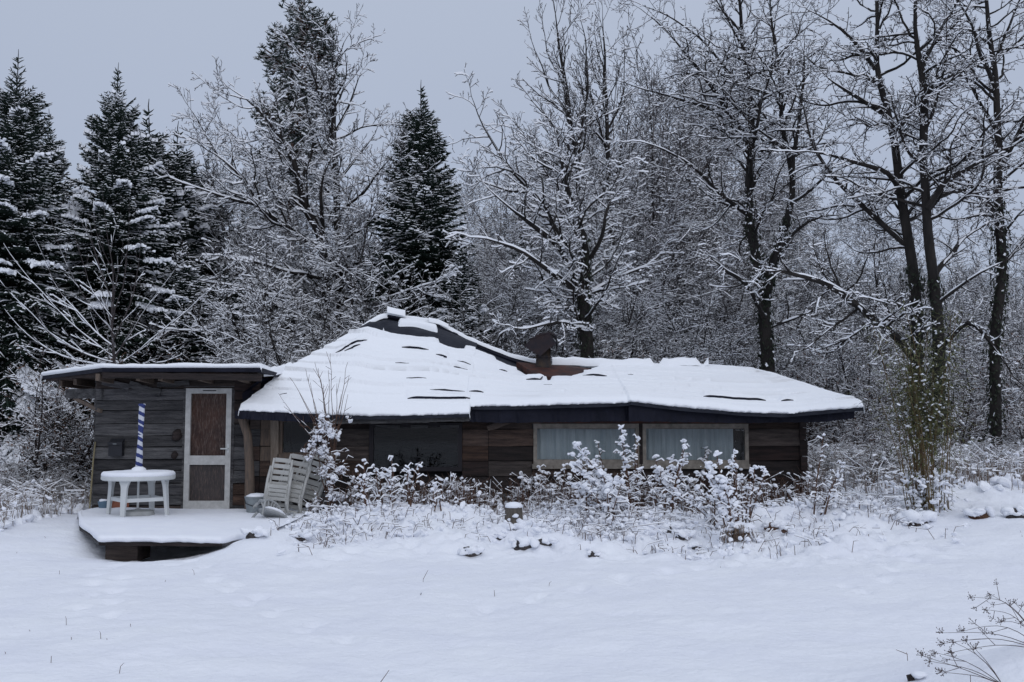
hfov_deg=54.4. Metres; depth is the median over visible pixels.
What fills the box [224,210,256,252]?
spruce tree
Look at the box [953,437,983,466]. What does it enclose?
shrub
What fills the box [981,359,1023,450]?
shrub
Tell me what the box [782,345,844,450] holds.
shrub
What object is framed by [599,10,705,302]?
woodland tree
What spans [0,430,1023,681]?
ground
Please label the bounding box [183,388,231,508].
door
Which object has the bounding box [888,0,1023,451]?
bare tree
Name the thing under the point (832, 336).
hazel bush
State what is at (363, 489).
snowy weed
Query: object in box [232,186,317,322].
woodland tree
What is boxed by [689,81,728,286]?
birch tree
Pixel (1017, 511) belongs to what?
rock
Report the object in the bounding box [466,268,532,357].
hazel bush
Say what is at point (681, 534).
rock
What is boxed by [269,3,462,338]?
bare tree
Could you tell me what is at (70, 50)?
sky
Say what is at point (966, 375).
hazel bush
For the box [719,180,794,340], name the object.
woodland tree
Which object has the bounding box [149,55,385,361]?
bare tree
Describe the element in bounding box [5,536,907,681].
grass
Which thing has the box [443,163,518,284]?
woodland tree
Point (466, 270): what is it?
spruce tree
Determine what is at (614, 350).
shrub
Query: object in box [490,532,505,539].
rock
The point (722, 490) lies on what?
snowy weed
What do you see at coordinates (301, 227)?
woodland tree
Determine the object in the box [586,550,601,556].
rock
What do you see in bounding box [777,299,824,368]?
woodland tree
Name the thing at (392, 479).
snowy weed
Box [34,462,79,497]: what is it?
shrub
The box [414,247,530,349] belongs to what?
hazel bush
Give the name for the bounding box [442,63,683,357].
bare tree
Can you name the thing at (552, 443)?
window
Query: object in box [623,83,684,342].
birch tree
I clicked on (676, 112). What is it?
woodland tree
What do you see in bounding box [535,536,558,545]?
rock
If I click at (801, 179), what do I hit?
woodland tree
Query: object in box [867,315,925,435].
shrub
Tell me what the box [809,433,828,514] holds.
snowy weed
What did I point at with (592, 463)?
snowy weed
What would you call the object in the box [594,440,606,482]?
snowy weed
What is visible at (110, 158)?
spruce tree
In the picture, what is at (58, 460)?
shrub
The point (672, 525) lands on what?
rock
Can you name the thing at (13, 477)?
shrub
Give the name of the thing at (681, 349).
hazel bush
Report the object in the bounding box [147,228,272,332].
woodland tree
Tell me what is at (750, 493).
snowy weed
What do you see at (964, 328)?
woodland tree
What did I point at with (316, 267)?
woodland tree
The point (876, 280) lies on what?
woodland tree
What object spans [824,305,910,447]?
hazel bush
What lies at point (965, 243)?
woodland tree
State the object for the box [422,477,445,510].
snowy weed
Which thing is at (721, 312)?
woodland tree
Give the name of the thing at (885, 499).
rock
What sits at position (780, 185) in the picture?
woodland tree
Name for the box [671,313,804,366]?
shrub
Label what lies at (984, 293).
woodland tree
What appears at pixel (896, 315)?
woodland tree
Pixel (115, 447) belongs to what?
mailbox
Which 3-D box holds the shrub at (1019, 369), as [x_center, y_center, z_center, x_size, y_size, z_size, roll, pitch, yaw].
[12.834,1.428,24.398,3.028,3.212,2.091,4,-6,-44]
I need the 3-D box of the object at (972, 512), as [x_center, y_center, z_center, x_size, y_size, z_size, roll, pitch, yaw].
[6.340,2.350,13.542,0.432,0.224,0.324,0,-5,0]
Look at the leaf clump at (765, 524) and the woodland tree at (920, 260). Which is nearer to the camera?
the leaf clump at (765, 524)
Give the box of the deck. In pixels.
[76,507,322,561]
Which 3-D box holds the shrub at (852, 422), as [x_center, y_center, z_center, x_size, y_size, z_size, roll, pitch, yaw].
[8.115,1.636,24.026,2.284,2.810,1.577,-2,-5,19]
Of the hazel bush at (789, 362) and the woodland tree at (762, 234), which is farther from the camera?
the woodland tree at (762, 234)
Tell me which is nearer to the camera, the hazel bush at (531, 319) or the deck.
the deck
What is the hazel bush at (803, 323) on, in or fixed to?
on the ground at (566, 608)
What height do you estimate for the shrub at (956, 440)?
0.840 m
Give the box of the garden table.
[101,466,175,516]
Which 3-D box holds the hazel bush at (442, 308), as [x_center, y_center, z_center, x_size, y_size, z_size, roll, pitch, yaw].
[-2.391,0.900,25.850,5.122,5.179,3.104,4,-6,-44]
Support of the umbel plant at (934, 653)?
on the ground at (566, 608)
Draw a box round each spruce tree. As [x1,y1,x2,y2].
[0,49,93,486]
[15,114,85,400]
[30,62,181,478]
[32,278,93,391]
[64,179,102,283]
[109,101,208,360]
[117,121,227,361]
[129,242,224,363]
[177,258,266,363]
[186,153,242,325]
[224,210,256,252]
[238,268,306,347]
[291,290,321,339]
[345,263,377,328]
[359,85,480,322]
[428,241,498,345]
[488,225,562,334]
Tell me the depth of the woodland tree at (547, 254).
29.20 m
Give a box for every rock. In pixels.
[240,525,268,538]
[288,528,313,540]
[457,545,484,556]
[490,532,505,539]
[508,536,539,550]
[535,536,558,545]
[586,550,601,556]
[659,521,685,532]
[671,529,696,539]
[688,541,702,549]
[873,498,887,504]
[895,509,937,526]
[1000,505,1023,518]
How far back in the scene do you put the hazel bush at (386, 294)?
25.00 m
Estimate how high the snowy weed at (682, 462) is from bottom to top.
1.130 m
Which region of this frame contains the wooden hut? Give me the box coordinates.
[40,306,864,510]
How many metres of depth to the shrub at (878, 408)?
23.48 m
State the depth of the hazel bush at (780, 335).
29.46 m
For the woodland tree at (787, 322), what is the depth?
38.60 m
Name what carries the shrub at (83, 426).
on the ground at (566, 608)
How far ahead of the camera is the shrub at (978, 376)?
32.53 m
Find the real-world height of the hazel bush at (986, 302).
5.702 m
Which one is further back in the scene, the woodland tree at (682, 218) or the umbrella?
the woodland tree at (682, 218)
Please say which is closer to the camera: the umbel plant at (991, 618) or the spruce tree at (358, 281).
the umbel plant at (991, 618)
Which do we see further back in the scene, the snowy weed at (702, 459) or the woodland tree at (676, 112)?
the woodland tree at (676, 112)
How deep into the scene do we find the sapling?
20.54 m
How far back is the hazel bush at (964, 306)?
31.25 m
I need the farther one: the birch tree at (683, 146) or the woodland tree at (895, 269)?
the birch tree at (683, 146)
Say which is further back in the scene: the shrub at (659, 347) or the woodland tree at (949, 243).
the woodland tree at (949, 243)
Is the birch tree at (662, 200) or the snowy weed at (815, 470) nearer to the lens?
the snowy weed at (815, 470)
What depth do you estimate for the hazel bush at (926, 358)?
26.05 m
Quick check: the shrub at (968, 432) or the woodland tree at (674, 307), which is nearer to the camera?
the shrub at (968, 432)
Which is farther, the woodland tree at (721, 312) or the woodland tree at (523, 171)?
the woodland tree at (523, 171)
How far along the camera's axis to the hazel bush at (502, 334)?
25.91 m
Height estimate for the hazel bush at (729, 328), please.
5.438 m
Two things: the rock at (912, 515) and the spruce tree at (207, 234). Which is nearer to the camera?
the rock at (912, 515)
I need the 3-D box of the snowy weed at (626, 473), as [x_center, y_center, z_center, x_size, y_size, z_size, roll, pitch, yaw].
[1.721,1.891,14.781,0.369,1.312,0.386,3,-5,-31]
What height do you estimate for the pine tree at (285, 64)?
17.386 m
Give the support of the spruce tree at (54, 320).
on the ground at (566, 608)
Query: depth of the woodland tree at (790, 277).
43.61 m
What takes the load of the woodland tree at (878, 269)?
on the ground at (566, 608)
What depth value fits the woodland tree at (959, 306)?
44.33 m
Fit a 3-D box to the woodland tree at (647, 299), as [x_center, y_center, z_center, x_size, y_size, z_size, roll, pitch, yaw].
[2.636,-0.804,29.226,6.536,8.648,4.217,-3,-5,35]
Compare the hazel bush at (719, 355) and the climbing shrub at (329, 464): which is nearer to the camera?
the climbing shrub at (329, 464)
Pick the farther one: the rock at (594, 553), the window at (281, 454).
the window at (281, 454)
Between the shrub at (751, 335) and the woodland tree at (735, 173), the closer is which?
the shrub at (751, 335)
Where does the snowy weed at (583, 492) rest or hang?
on the ground at (566, 608)
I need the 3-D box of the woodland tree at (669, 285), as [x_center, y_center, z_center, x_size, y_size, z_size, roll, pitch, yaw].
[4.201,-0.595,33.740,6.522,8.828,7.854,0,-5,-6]
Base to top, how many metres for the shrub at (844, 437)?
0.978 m
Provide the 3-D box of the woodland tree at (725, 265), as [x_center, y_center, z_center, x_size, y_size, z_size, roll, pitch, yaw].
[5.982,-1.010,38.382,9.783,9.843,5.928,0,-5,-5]
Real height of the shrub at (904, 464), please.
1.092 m
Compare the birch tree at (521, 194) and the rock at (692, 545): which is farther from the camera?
the birch tree at (521, 194)
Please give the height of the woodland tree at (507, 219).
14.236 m
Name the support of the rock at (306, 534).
on the ground at (566, 608)
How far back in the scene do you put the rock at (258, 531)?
12.31 m
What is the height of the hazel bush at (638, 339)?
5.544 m
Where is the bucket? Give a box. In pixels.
[244,493,263,512]
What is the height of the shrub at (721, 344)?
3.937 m
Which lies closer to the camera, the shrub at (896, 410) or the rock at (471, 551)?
the rock at (471, 551)
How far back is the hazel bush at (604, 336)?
25.73 m
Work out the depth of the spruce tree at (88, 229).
31.14 m
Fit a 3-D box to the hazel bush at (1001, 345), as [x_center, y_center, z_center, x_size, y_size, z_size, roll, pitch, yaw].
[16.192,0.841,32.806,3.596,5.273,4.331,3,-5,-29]
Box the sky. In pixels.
[0,0,1023,327]
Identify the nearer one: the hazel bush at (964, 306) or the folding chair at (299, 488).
the folding chair at (299, 488)
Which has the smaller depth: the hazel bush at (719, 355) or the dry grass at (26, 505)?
the dry grass at (26, 505)
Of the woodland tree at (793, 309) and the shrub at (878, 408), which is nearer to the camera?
the shrub at (878, 408)
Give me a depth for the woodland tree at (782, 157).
58.71 m
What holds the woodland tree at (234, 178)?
on the ground at (566, 608)
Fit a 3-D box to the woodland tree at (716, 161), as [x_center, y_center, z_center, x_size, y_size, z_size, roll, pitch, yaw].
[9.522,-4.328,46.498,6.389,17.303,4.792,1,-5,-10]
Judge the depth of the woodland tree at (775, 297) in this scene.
35.70 m
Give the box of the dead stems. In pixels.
[334,465,843,515]
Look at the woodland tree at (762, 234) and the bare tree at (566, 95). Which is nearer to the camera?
the bare tree at (566, 95)
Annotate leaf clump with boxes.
[760,520,784,531]
[780,526,795,532]
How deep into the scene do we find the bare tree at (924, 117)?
19.70 m
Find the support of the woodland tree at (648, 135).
on the ground at (566, 608)
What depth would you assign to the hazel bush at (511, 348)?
24.77 m
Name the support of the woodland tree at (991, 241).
on the ground at (566, 608)
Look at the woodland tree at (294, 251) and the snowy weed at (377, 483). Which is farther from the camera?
the woodland tree at (294, 251)
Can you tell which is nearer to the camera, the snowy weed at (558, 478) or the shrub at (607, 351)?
the snowy weed at (558, 478)
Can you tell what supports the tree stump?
on the ground at (566, 608)
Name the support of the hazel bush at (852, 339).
on the ground at (566, 608)
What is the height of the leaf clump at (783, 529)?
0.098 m
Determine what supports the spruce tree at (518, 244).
on the ground at (566, 608)
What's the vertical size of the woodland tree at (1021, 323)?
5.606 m
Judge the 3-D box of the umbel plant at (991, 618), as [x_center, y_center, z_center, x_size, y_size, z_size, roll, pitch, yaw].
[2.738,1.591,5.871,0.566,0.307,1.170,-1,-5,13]
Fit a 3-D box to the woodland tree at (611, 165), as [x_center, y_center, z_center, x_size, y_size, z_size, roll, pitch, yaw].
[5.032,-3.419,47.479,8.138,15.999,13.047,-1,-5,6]
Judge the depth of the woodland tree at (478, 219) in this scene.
36.02 m
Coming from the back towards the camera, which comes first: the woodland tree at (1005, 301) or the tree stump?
the woodland tree at (1005, 301)
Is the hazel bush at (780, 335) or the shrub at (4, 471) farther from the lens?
the hazel bush at (780, 335)
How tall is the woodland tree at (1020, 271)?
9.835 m
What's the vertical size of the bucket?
0.310 m
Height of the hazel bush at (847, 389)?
5.248 m
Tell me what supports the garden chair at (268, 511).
on the deck
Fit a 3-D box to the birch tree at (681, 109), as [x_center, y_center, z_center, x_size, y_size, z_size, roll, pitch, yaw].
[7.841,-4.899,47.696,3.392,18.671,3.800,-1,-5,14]
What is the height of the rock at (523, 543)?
0.204 m
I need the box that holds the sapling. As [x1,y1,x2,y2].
[0,184,204,366]
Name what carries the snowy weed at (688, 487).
on the ground at (566, 608)
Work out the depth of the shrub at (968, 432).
23.85 m
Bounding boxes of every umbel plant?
[917,636,1000,681]
[936,580,1023,653]
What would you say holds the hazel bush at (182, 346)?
on the ground at (566, 608)
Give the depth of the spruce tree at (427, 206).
27.89 m
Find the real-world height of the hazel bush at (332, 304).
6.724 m
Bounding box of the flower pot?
[98,499,106,507]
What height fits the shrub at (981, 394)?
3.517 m
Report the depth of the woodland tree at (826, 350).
35.30 m
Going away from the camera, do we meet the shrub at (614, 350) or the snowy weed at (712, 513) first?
the snowy weed at (712, 513)
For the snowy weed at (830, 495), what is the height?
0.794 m
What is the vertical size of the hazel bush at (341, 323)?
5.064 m
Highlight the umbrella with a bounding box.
[125,404,154,515]
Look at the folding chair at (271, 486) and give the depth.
15.14 m
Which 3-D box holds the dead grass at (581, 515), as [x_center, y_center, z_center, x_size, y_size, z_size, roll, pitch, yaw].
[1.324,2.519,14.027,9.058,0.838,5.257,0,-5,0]
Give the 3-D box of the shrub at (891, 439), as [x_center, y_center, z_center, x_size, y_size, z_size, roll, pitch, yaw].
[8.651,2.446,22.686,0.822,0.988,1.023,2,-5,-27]
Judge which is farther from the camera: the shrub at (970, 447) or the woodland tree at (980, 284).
the woodland tree at (980, 284)
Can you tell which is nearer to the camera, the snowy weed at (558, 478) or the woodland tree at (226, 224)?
the snowy weed at (558, 478)
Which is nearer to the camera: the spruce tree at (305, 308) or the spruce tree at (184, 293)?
the spruce tree at (184, 293)
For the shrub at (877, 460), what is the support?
on the ground at (566, 608)
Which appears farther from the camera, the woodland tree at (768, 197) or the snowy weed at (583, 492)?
the woodland tree at (768, 197)
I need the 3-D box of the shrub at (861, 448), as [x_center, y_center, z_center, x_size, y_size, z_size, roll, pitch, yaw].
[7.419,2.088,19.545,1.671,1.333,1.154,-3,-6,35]
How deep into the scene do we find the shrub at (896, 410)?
27.96 m
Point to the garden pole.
(92, 475)
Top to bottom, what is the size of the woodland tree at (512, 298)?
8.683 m
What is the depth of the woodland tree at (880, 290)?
40.24 m
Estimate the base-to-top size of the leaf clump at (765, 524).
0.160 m
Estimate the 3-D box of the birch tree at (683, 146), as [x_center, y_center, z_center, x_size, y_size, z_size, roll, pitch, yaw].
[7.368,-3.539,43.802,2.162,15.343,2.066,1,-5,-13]
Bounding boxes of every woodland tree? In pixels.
[37,174,171,360]
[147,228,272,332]
[162,110,366,333]
[188,142,384,318]
[196,129,445,326]
[205,103,442,365]
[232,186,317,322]
[253,189,363,356]
[387,181,537,326]
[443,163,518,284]
[444,151,660,357]
[459,239,508,315]
[467,149,618,347]
[470,144,651,362]
[472,112,605,295]
[476,155,630,356]
[476,159,645,314]
[478,253,506,325]
[489,135,563,225]
[499,89,654,327]
[517,160,714,361]
[544,212,657,342]
[546,212,732,357]
[574,136,666,259]
[576,182,748,359]
[588,66,778,323]
[588,189,779,361]
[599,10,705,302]
[602,62,741,307]
[611,95,697,230]
[616,236,803,365]
[617,30,795,240]
[624,26,840,271]
[628,193,753,356]
[630,237,817,347]
[651,173,825,367]
[652,94,832,320]
[658,235,809,361]
[679,69,772,241]
[686,247,842,365]
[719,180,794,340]
[724,150,806,313]
[733,288,837,362]
[739,166,823,332]
[753,305,866,441]
[761,224,829,335]
[775,185,872,338]
[775,315,860,360]
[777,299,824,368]
[804,251,855,341]
[811,181,923,377]
[817,202,983,387]
[848,284,959,359]
[850,217,901,355]
[855,264,903,341]
[872,193,962,310]
[874,259,1023,420]
[879,252,1022,429]
[888,272,1013,430]
[897,252,954,333]
[921,190,1011,309]
[925,265,1023,438]
[927,259,1014,344]
[941,220,1009,320]
[943,263,1023,338]
[959,193,1023,331]
[963,268,1023,338]
[963,301,1023,412]
[981,227,1023,328]
[1006,219,1023,328]
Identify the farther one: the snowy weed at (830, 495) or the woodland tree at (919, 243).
the woodland tree at (919, 243)
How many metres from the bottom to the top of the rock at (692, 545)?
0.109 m
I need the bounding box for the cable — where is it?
[0,424,93,435]
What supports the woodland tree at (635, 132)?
on the ground at (566, 608)
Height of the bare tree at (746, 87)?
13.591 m
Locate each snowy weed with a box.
[352,458,374,505]
[367,464,391,505]
[378,455,403,501]
[396,462,426,506]
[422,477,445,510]
[512,474,533,500]
[534,464,551,501]
[547,463,572,501]
[566,474,609,511]
[567,441,628,511]
[581,469,632,519]
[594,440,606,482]
[613,424,642,509]
[626,433,645,509]
[636,454,677,514]
[654,465,704,513]
[661,439,691,510]
[675,484,725,528]
[697,446,711,498]
[703,450,746,538]
[725,448,749,521]
[737,465,770,522]
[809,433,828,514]
[816,460,845,514]
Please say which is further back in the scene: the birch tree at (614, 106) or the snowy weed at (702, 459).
the birch tree at (614, 106)
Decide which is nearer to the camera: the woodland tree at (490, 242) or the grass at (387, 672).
the grass at (387, 672)
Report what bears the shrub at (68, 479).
on the ground at (566, 608)
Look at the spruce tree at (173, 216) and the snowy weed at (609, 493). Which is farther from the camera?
the spruce tree at (173, 216)
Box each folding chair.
[262,458,293,513]
[274,453,313,513]
[289,448,336,512]
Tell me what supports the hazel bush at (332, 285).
on the ground at (566, 608)
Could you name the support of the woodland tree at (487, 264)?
on the ground at (566, 608)
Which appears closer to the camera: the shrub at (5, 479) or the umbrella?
the umbrella
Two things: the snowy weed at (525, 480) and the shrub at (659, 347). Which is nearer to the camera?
the snowy weed at (525, 480)
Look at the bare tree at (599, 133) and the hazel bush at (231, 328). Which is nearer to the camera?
the hazel bush at (231, 328)
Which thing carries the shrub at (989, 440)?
on the ground at (566, 608)
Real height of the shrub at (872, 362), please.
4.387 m
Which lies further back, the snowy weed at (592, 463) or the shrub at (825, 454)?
the shrub at (825, 454)
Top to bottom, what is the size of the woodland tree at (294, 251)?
11.335 m
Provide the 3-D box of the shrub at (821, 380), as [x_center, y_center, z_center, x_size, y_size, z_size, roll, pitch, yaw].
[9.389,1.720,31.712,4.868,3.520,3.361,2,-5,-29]
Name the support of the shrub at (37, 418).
on the ground at (566, 608)
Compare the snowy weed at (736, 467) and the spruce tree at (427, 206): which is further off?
the spruce tree at (427, 206)
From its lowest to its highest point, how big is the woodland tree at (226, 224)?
11.001 m
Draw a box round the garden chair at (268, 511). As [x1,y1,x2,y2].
[251,499,295,517]
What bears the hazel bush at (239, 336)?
on the ground at (566, 608)
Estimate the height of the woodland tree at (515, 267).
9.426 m
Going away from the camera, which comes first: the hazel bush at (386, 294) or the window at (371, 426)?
the window at (371, 426)
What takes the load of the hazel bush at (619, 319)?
on the ground at (566, 608)
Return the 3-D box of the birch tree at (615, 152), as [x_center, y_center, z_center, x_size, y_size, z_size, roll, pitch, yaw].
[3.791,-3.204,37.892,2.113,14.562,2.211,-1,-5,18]
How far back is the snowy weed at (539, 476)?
16.02 m
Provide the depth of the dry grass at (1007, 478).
17.06 m
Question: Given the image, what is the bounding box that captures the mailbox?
[107,439,124,455]
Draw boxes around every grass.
[0,468,91,531]
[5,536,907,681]
[268,486,967,561]
[804,435,1023,501]
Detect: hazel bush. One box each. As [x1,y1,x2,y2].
[107,234,250,363]
[134,255,325,363]
[177,245,329,363]
[189,253,357,358]
[191,238,351,366]
[200,255,322,363]
[208,223,410,366]
[271,258,376,360]
[272,268,451,358]
[287,295,367,361]
[293,231,435,354]
[321,253,438,340]
[347,283,486,331]
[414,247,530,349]
[428,261,545,354]
[435,278,535,358]
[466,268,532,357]
[473,255,641,356]
[487,271,625,359]
[491,280,685,363]
[547,301,621,356]
[551,293,707,363]
[602,252,720,360]
[630,299,737,364]
[635,285,818,376]
[640,251,801,452]
[647,267,772,365]
[679,247,866,387]
[750,253,893,434]
[773,270,907,444]
[774,320,822,386]
[804,269,895,444]
[820,269,1001,435]
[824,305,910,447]
[853,297,966,442]
[888,280,1022,445]
[924,273,1023,446]
[959,300,1023,418]
[968,300,1023,429]
[1000,304,1023,437]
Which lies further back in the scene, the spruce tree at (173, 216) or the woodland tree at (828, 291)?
the woodland tree at (828, 291)
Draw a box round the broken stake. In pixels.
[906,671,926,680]
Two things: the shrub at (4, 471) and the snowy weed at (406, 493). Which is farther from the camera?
the shrub at (4, 471)
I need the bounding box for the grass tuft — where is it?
[719,522,755,544]
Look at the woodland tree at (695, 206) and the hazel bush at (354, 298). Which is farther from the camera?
the woodland tree at (695, 206)
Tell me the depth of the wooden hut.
16.42 m
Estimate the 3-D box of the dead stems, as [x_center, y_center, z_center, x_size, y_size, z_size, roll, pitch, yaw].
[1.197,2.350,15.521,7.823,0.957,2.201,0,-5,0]
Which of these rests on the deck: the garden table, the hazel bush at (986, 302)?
the garden table
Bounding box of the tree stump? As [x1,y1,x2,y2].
[498,502,530,529]
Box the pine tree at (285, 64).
[242,0,345,282]
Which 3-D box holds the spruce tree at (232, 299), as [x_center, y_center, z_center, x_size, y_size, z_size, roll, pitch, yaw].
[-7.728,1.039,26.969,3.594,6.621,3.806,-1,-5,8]
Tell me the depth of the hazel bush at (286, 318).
25.67 m
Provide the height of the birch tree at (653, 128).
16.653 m
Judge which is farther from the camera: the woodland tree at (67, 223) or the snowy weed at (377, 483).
the woodland tree at (67, 223)
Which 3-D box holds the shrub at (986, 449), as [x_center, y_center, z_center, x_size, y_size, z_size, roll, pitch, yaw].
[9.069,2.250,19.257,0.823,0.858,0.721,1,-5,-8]
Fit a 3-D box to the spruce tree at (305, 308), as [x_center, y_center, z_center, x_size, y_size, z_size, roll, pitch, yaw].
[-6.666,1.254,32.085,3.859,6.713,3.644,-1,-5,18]
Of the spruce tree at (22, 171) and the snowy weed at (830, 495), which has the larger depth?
the spruce tree at (22, 171)
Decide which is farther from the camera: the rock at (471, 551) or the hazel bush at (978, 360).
the hazel bush at (978, 360)
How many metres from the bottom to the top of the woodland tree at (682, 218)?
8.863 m
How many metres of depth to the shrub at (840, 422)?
27.63 m
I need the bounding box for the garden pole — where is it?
[89,442,95,508]
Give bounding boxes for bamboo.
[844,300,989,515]
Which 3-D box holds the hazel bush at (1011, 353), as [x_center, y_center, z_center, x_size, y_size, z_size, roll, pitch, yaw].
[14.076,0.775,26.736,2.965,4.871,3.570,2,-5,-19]
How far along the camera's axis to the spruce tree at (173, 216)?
30.13 m
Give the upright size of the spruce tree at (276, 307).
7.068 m
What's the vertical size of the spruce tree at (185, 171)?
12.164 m
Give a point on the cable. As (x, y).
(57, 429)
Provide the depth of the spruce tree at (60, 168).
29.24 m
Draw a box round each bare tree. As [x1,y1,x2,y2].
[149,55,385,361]
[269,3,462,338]
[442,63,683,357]
[491,0,625,346]
[565,0,658,347]
[588,0,884,374]
[717,0,1023,461]
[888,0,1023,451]
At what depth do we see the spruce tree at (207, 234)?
33.03 m
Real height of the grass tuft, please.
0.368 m
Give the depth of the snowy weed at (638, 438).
15.29 m
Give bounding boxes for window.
[278,421,316,458]
[369,423,461,470]
[532,424,640,468]
[642,424,750,468]
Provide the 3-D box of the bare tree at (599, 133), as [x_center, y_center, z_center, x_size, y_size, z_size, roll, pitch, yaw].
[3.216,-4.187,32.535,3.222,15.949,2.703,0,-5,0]
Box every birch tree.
[483,159,511,256]
[503,142,532,248]
[588,64,637,328]
[595,31,637,257]
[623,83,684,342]
[632,42,679,264]
[640,99,708,357]
[657,47,708,233]
[661,91,703,275]
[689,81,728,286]
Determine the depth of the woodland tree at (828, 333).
39.38 m
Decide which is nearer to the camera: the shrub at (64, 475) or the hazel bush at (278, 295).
the shrub at (64, 475)
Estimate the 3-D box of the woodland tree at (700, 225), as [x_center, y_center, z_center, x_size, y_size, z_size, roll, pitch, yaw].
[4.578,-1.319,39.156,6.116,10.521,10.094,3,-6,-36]
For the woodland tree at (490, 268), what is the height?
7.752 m
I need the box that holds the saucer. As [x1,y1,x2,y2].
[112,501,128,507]
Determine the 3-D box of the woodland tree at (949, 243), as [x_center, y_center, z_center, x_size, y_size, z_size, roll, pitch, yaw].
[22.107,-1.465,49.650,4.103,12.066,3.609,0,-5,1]
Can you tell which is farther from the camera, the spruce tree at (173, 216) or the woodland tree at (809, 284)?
the woodland tree at (809, 284)
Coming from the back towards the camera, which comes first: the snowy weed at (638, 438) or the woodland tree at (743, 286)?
the woodland tree at (743, 286)
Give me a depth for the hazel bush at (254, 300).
22.85 m
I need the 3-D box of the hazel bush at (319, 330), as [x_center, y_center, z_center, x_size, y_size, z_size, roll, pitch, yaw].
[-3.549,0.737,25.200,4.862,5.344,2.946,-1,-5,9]
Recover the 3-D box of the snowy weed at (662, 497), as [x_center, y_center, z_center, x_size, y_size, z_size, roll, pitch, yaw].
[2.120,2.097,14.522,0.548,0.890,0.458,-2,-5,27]
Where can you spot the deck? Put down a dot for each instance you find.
(128, 538)
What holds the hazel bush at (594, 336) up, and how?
on the ground at (566, 608)
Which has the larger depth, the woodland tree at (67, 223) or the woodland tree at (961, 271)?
the woodland tree at (961, 271)
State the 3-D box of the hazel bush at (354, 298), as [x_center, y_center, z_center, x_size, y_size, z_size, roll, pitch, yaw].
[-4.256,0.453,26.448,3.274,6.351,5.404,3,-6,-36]
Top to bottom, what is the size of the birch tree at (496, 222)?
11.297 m
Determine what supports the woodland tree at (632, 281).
on the ground at (566, 608)
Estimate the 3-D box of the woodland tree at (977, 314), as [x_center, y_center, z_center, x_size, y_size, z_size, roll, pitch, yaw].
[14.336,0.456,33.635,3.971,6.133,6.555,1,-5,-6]
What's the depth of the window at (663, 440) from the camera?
16.51 m
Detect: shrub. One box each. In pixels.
[0,340,93,493]
[0,452,34,489]
[0,460,31,495]
[0,462,18,490]
[10,346,157,491]
[27,330,184,488]
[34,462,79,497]
[34,464,78,500]
[279,352,355,515]
[594,345,627,359]
[597,334,659,362]
[621,333,703,358]
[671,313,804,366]
[696,324,737,364]
[748,341,860,439]
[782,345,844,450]
[790,313,907,444]
[797,338,867,443]
[798,354,895,455]
[808,426,854,480]
[830,422,923,485]
[835,428,863,458]
[851,414,925,474]
[852,352,910,446]
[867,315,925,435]
[876,371,910,446]
[879,427,903,447]
[882,427,963,480]
[888,335,1013,450]
[924,320,1022,443]
[937,431,971,456]
[947,333,1023,444]
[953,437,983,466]
[959,433,1023,475]
[962,436,1003,465]
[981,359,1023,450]
[1001,333,1023,444]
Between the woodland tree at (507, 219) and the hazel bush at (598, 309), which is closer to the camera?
the hazel bush at (598, 309)
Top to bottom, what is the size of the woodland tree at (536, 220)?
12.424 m
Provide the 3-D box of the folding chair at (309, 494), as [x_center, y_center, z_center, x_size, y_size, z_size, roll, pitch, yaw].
[-3.186,2.230,15.830,0.560,0.999,0.464,14,-1,15]

